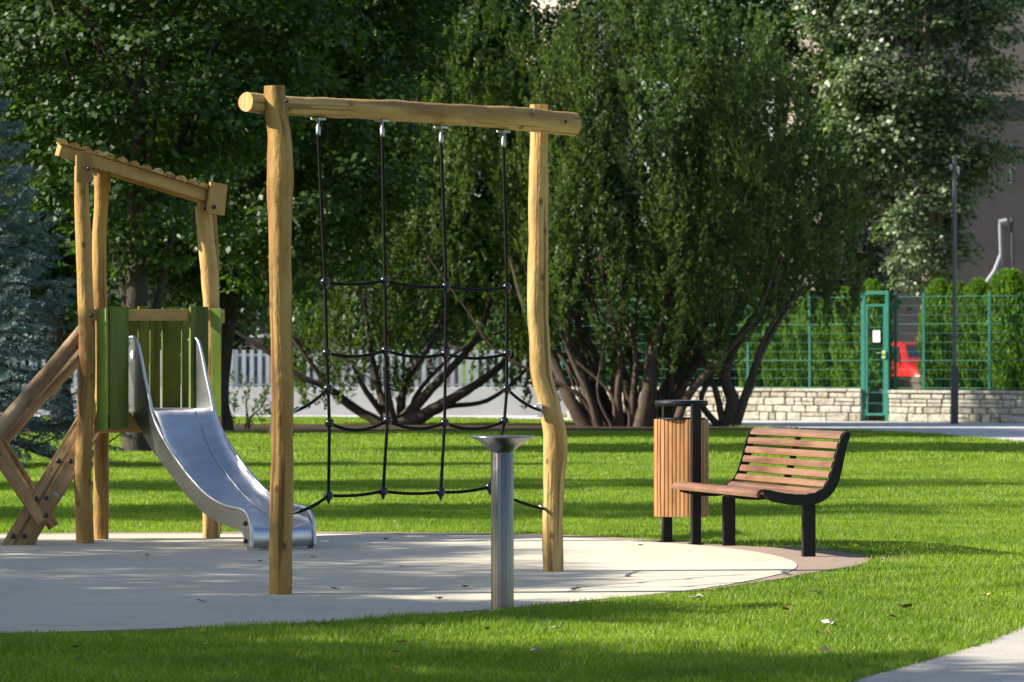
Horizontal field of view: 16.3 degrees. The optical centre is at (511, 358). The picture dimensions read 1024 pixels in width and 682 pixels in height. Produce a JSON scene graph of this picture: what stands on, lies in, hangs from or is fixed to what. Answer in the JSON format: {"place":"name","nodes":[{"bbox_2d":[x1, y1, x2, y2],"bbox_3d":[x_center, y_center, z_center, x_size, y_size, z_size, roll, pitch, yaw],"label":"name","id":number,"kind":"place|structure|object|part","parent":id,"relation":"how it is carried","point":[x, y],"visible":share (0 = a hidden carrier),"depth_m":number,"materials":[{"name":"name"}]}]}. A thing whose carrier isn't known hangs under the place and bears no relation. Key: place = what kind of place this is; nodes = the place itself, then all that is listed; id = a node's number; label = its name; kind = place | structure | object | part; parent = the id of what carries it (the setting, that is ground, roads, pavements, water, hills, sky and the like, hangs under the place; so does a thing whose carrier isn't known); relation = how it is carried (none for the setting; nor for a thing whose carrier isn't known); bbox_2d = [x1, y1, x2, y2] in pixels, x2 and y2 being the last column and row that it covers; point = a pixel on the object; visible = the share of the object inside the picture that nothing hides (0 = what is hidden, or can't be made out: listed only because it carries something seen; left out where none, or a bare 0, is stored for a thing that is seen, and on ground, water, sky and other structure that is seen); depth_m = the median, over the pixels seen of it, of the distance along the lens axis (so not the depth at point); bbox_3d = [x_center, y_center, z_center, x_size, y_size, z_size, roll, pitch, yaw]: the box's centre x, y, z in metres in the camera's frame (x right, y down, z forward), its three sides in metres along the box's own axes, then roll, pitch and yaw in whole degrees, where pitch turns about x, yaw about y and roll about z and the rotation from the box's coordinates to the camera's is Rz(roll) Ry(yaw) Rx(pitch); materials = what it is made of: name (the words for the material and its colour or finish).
{"place":"outdoors","nodes":[
{"label":"outdoors","id":0,"kind":"place"},
{"bbox_2d":[10,90,458,386],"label":"long house","id":1,"kind":"structure","parent":0,"point":[253,347],"depth_m":127.00,"materials":[{"name":"tile"}]},
{"bbox_2d":[241,302,270,336],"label":"window","id":2,"kind":"structure","parent":1,"relation":"in","point":[259,313],"depth_m":126.97,"materials":[{"name":"white paint"}]},
{"bbox_2d":[353,289,383,336],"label":"window","id":3,"kind":"structure","parent":1,"relation":"in","point":[367,299],"depth_m":126.97,"materials":[{"name":"white paint"}]},
{"bbox_2d":[34,415,536,415],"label":"street","id":4,"kind":"structure","parent":0,"point":[379,415],"depth_m":86.40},
{"bbox_2d":[0,293,78,386],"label":"bush","id":5,"kind":"object","parent":4,"relation":"on","point":[69,319],"visible":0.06,"depth_m":92.44,"materials":[{"name":"green plant"}]},
{"bbox_2d":[0,57,201,327],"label":"background tree","id":6,"kind":"object","parent":4,"relation":"on","point":[148,284],"visible":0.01,"depth_m":99.97,"materials":[{"name":"green plant"}]},
{"bbox_2d":[69,293,160,382],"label":"bush","id":7,"kind":"object","parent":4,"relation":"on","point":[116,303],"visible":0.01,"depth_m":94.66,"materials":[{"name":"green plant"}]},
{"bbox_2d":[160,301,257,353],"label":"bush","id":8,"kind":"object","parent":4,"relation":"on","point":[237,337],"visible":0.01,"depth_m":93.23,"materials":[{"name":"green plant"}]},
{"bbox_2d":[229,356,346,386],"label":"parked car","id":9,"kind":"object","parent":4,"relation":"on","point":[255,368],"visible":0.01,"depth_m":91.22,"materials":[{"name":"paint"}]},
{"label":"side window","id":10,"kind":"part","parent":9,"relation":"part of","materials":[{"name":"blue glass"}]},
{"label":"side window","id":11,"kind":"part","parent":9,"relation":"part of","materials":[{"name":"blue glass"}]},
{"bbox_2d":[223,7,476,375],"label":"background tree","id":12,"kind":"object","parent":4,"relation":"on","point":[267,342],"visible":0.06,"depth_m":98.35,"materials":[{"name":"green plant"}]},
{"bbox_2d":[1,387,721,414],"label":"garden wall","id":13,"kind":"structure","parent":4,"relation":"on","point":[495,406],"depth_m":86.78,"materials":[{"name":"grey stone"}]},
{"bbox_2d":[0,350,529,386],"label":"slat fence","id":14,"kind":"object","parent":13,"relation":"on","point":[234,363],"visible":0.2,"depth_m":87.59,"materials":[{"name":"white paint"}]},
{"bbox_2d":[332,0,553,378],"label":"background tree","id":15,"kind":"object","parent":4,"relation":"on","point":[476,307],"visible":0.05,"depth_m":100.24,"materials":[{"name":"green plant"}]},
{"bbox_2d":[474,20,645,354],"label":"background tree","id":16,"kind":"object","parent":4,"relation":"on","point":[590,217],"depth_m":102.48,"materials":[{"name":"green plant"}]},
{"bbox_2d":[0,533,796,632],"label":"playground surface","id":17,"kind":"object","parent":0,"point":[59,582],"visible":0.76,"depth_m":22.27,"materials":[{"name":"rubber"}]},
{"bbox_2d":[0,138,315,550],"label":"play tower","id":18,"kind":"structure","parent":17,"relation":"on","point":[104,349],"depth_m":26.35,"materials":[{"name":"brown wood"}]},
{"bbox_2d":[238,85,581,594],"bbox_3d":[-0.550,-0.124,21.678,0.358,2.992,2.984,0,0,36],"label":"climbing frame","id":19,"kind":"object","parent":17,"relation":"on","point":[276,105],"visible":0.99,"depth_m":21.45,"materials":[{"name":"log wood"},{"name":"black rope"},{"name":"galvanised steel"}]},
{"bbox_2d":[470,435,534,610],"bbox_3d":[-0.052,0.886,19.370,0.350,0.938,0.350,0,0,0],"label":"drinking fountain","id":20,"kind":"object","parent":17,"relation":"on","point":[502,448],"visible":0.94,"depth_m":19.32,"materials":[{"name":"silver metal"}]},
{"bbox_2d":[654,400,708,544],"bbox_3d":[1.245,0.827,26.350,0.467,1.052,0.393,0,0,27],"label":"litter bin","id":21,"kind":"object","parent":17,"relation":"on","point":[681,448],"visible":1,"depth_m":26.21,"materials":[{"name":"brown wood"}]},
{"bbox_2d":[0,582,1023,681],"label":"lawn grass","id":22,"kind":"structure","parent":0,"point":[926,625],"depth_m":16.93,"materials":[{"name":"green plant"}]},
{"bbox_2d":[526,648,540,651],"bbox_3d":[0.100,1.320,16.252,0.066,0.020,0.057,0,0,-34],"label":"fallen leaf","id":23,"kind":"object","parent":22,"relation":"on","point":[534,649],"visible":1,"depth_m":16.25,"materials":[{"name":"grey plant"}]},
{"bbox_2d":[817,645,836,651],"bbox_3d":[1.430,1.317,16.301,0.069,0.027,0.082,0,0,37],"label":"fallen leaf","id":24,"kind":"object","parent":22,"relation":"on","point":[824,648],"visible":1,"depth_m":16.31,"materials":[{"name":"plant"}]},
{"bbox_2d":[898,603,912,607],"bbox_3d":[2.092,1.315,19.108,0.066,0.029,0.091,0,0,-13],"label":"fallen leaf","id":25,"kind":"object","parent":22,"relation":"on","point":[902,605],"visible":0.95,"depth_m":19.10,"materials":[{"name":"brown plant"}]},
{"bbox_2d":[0,457,1023,516],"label":"lawn grass","id":26,"kind":"structure","parent":0,"point":[132,482],"depth_m":37.64,"materials":[{"name":"green plant"}]},
{"bbox_2d":[1,364,1023,681],"bbox_3d":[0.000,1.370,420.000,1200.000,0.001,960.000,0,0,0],"label":"ground","id":27,"kind":"structure","parent":0,"point":[647,516],"depth_m":33.16,"materials":[{"name":"green plant"}]},
{"bbox_2d":[0,78,138,465],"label":"blue spruce","id":28,"kind":"object","parent":27,"relation":"on","point":[19,321],"visible":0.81,"depth_m":45.25,"materials":[{"name":"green plant"}]},
{"bbox_2d":[0,0,404,451],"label":"maple tree","id":29,"kind":"object","parent":27,"relation":"on","point":[248,27],"visible":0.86,"depth_m":52.55,"materials":[{"name":"green plant"}]},
{"bbox_2d":[111,235,330,343],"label":"background tree","id":30,"kind":"object","parent":27,"relation":"on","point":[254,319],"visible":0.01,"depth_m":103.50,"materials":[{"name":"green plant"}]},
{"bbox_2d":[57,0,468,435],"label":"maple tree","id":31,"kind":"object","parent":27,"relation":"on","point":[410,19],"visible":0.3,"depth_m":62.46,"materials":[{"name":"green plant"}]},
{"bbox_2d":[19,424,753,432],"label":"planting bed","id":32,"kind":"object","parent":27,"relation":"on","point":[381,428],"visible":0.44,"depth_m":71.18,"materials":[{"name":"brown soil"}]},
{"bbox_2d":[0,0,222,431],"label":"maple tree","id":33,"kind":"object","parent":32,"relation":"on","point":[62,271],"visible":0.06,"depth_m":65.49,"materials":[{"name":"green plant"}]},
{"bbox_2d":[229,371,270,428],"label":"juniper shrub","id":34,"kind":"object","parent":32,"relation":"on","point":[255,400],"visible":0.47,"depth_m":70.00,"materials":[{"name":"green plant"}]},
{"bbox_2d":[108,0,395,429],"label":"linden tree","id":35,"kind":"object","parent":32,"relation":"on","point":[233,303],"visible":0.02,"depth_m":67.99,"materials":[{"name":"green plant"}]},
{"bbox_2d":[235,0,599,424],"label":"yew tree","id":36,"kind":"object","parent":32,"relation":"on","point":[412,413],"visible":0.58,"depth_m":74.37,"materials":[{"name":"green plant"}]},
{"bbox_2d":[427,0,795,426],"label":"yew tree","id":37,"kind":"object","parent":32,"relation":"on","point":[593,406],"visible":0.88,"depth_m":72.55,"materials":[{"name":"green plant"}]},
{"bbox_2d":[0,532,870,634],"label":"playground border","id":38,"kind":"object","parent":27,"relation":"on","point":[824,560],"visible":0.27,"depth_m":24.72,"materials":[{"name":"concrete"}]},
{"bbox_2d":[672,427,850,556],"bbox_3d":[1.735,0.934,25.304,0.681,0.872,1.739,0,0,-18],"label":"park bench","id":39,"kind":"object","parent":38,"relation":"on","point":[782,492],"visible":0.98,"depth_m":25.14,"materials":[{"name":"brown wood"}]},
{"bbox_2d":[407,0,575,369],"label":"background tree","id":40,"kind":"object","parent":27,"relation":"on","point":[516,4],"visible":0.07,"depth_m":101.33,"materials":[{"name":"green plant"}]},
{"bbox_2d":[0,511,1023,590],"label":"lawn grass","id":41,"kind":"structure","parent":27,"relation":"on","point":[784,530],"depth_m":27.91,"materials":[{"name":"green plant"}]},
{"bbox_2d":[12,415,1023,460],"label":"lawn grass","id":42,"kind":"structure","parent":27,"relation":"on","point":[371,444],"depth_m":56.40,"materials":[{"name":"green plant"}]},
{"bbox_2d":[464,284,612,386],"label":"bush","id":43,"kind":"object","parent":27,"relation":"on","point":[501,327],"visible":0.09,"depth_m":91.52,"materials":[{"name":"green plant"}]},
{"bbox_2d":[521,0,635,386],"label":"townhouse","id":44,"kind":"structure","parent":27,"relation":"on","point":[552,3],"depth_m":170.54,"materials":[{"name":"tile"}]},
{"bbox_2d":[558,284,713,386],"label":"bush","id":45,"kind":"object","parent":27,"relation":"on","point":[642,346],"visible":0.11,"depth_m":91.44,"materials":[{"name":"green plant"}]},
{"bbox_2d":[534,0,812,356],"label":"background tree","id":46,"kind":"object","parent":27,"relation":"on","point":[634,206],"visible":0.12,"depth_m":100.75,"materials":[{"name":"green plant"}]},
{"bbox_2d":[638,288,740,386],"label":"bush","id":47,"kind":"object","parent":27,"relation":"on","point":[734,376],"visible":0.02,"depth_m":93.31,"materials":[{"name":"green plant"}]},
{"bbox_2d":[689,594,703,597],"bbox_3d":[1.025,1.317,19.903,0.061,0.026,0.090,0,0,34],"label":"fallen leaf","id":48,"kind":"object","parent":27,"relation":"on","point":[699,596],"visible":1,"depth_m":19.91,"materials":[{"name":"beige plant"}]},
{"bbox_2d":[568,387,869,420],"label":"stone wall","id":49,"kind":"structure","parent":27,"relation":"on","point":[817,404],"depth_m":79.03,"materials":[{"name":"stone"}]},
{"bbox_2d":[560,294,861,388],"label":"wire fence","id":50,"kind":"object","parent":49,"relation":"on","point":[809,351],"visible":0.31,"depth_m":79.12,"materials":[{"name":"green metal"}]},
{"bbox_2d":[622,0,919,312],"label":"background tree","id":51,"kind":"object","parent":27,"relation":"on","point":[787,27],"visible":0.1,"depth_m":97.13,"materials":[{"name":"green plant"}]},
{"bbox_2d":[676,0,873,426],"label":"yew tree","id":52,"kind":"object","parent":27,"relation":"on","point":[732,412],"visible":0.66,"depth_m":74.01,"materials":[{"name":"green plant"}]},
{"bbox_2d":[759,545,828,548],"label":"bare soil","id":53,"kind":"structure","parent":27,"relation":"on","point":[799,546],"depth_m":26.10,"materials":[{"name":"brown soil"}]},
{"bbox_2d":[820,619,838,623],"bbox_3d":[1.603,1.319,17.985,0.068,0.022,0.093,0,0,-32],"label":"fallen leaf","id":54,"kind":"object","parent":27,"relation":"on","point":[826,621],"visible":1,"depth_m":18.00,"materials":[{"name":"white plant"}]},
{"bbox_2d":[862,291,889,421],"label":"gate","id":55,"kind":"structure","parent":27,"relation":"on","point":[885,352],"depth_m":78.11,"materials":[{"name":"green metal"}]},
{"bbox_2d":[870,554,917,562],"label":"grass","id":56,"kind":"structure","parent":27,"relation":"on","point":[893,556],"depth_m":24.65,"materials":[{"name":"green plant"}]},
{"bbox_2d":[870,376,922,420],"bbox_3d":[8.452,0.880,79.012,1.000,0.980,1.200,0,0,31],"label":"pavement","id":57,"kind":"structure","parent":27,"relation":"on","point":[912,383],"depth_m":79.11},
{"bbox_2d":[781,0,1023,341],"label":"poplar tree","id":58,"kind":"object","parent":27,"relation":"on","point":[901,139],"visible":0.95,"depth_m":94.20,"materials":[{"name":"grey plant"}]},
{"bbox_2d":[888,390,1023,422],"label":"stone wall","id":59,"kind":"structure","parent":27,"relation":"on","point":[995,406],"depth_m":77.00,"materials":[{"name":"stone"}]},
{"bbox_2d":[894,292,1023,389],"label":"wire fence","id":60,"kind":"object","parent":59,"relation":"on","point":[989,323],"visible":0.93,"depth_m":77.52,"materials":[{"name":"green metal"}]},
{"bbox_2d":[375,1,783,363],"label":"sky","id":61,"kind":"structure","parent":0,"point":[761,1],"materials":[{"name":"white"}]},
{"bbox_2d":[255,416,1023,440],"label":"back path","id":62,"kind":"structure","parent":0,"point":[1011,431],"depth_m":72.13,"materials":[{"name":"grey concrete"}]},
{"bbox_2d":[949,155,959,423],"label":"lamp post","id":63,"kind":"object","parent":62,"relation":"on","point":[953,385],"visible":1,"depth_m":74.86,"materials":[{"name":"grey metal"}]},
{"bbox_2d":[869,393,881,419],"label":"terrain","id":64,"kind":"structure","parent":0,"point":[875,397],"depth_m":78.83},
{"bbox_2d":[736,301,762,386],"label":"arborvitae","id":65,"kind":"object","parent":64,"relation":"on","point":[755,343],"visible":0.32,"depth_m":80.88,"materials":[{"name":"green plant"}]},
{"bbox_2d":[759,305,787,386],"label":"arborvitae","id":66,"kind":"object","parent":64,"relation":"on","point":[774,341],"visible":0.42,"depth_m":80.54,"materials":[{"name":"green plant"}]},
{"bbox_2d":[777,301,805,386],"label":"arborvitae","id":67,"kind":"object","parent":64,"relation":"on","point":[789,336],"visible":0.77,"depth_m":80.34,"materials":[{"name":"green plant"}]},
{"bbox_2d":[792,288,819,386],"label":"arborvitae","id":68,"kind":"object","parent":64,"relation":"on","point":[801,317],"visible":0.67,"depth_m":80.12,"materials":[{"name":"green plant"}]},
{"bbox_2d":[811,299,833,386],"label":"arborvitae","id":69,"kind":"object","parent":64,"relation":"on","point":[822,356],"visible":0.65,"depth_m":79.93,"materials":[{"name":"green plant"}]},
{"bbox_2d":[827,286,860,386],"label":"arborvitae","id":70,"kind":"object","parent":64,"relation":"on","point":[841,355],"visible":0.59,"depth_m":79.60,"materials":[{"name":"green plant"}]},
{"bbox_2d":[846,278,893,391],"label":"arborvitae","id":71,"kind":"object","parent":64,"relation":"on","point":[875,324],"visible":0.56,"depth_m":79.24,"materials":[{"name":"green plant"}]},
{"bbox_2d":[914,277,950,389],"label":"arborvitae","id":72,"kind":"object","parent":64,"relation":"on","point":[938,287],"visible":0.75,"depth_m":78.40,"materials":[{"name":"green plant"}]},
{"bbox_2d":[937,281,974,389],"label":"arborvitae","id":73,"kind":"object","parent":64,"relation":"on","point":[947,315],"visible":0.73,"depth_m":78.20,"materials":[{"name":"green plant"}]},
{"bbox_2d":[957,276,1002,390],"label":"arborvitae","id":74,"kind":"object","parent":64,"relation":"on","point":[978,286],"visible":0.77,"depth_m":77.91,"materials":[{"name":"green plant"}]},
{"bbox_2d":[975,267,1023,390],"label":"arborvitae","id":75,"kind":"object","parent":64,"relation":"on","point":[1006,281],"visible":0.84,"depth_m":77.39,"materials":[{"name":"green plant"}]},
{"bbox_2d":[1014,289,1023,390],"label":"arborvitae","id":76,"kind":"object","parent":64,"relation":"on","point":[1021,346],"visible":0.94,"depth_m":77.27,"materials":[{"name":"green plant"}]},
{"bbox_2d":[785,0,1023,358],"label":"apartment building","id":77,"kind":"structure","parent":0,"point":[996,229],"depth_m":110.00,"materials":[{"name":"concrete"}]},
{"bbox_2d":[890,5,918,39],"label":"window","id":78,"kind":"structure","parent":77,"relation":"in","point":[898,7],"depth_m":109.96,"materials":[{"name":"white paint"}]},
{"bbox_2d":[890,342,919,376],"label":"parked car","id":79,"kind":"object","parent":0,"point":[911,369],"visible":0.06,"depth_m":89.17,"materials":[{"name":"red paint"}]},
{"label":"side window","id":80,"kind":"part","parent":79,"relation":"part of","materials":[{"name":"black glass"}]},
{"bbox_2d":[854,627,1023,681],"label":"path","id":81,"kind":"structure","parent":0,"point":[1000,659],"depth_m":15.77,"materials":[{"name":"concrete"}]}
]}

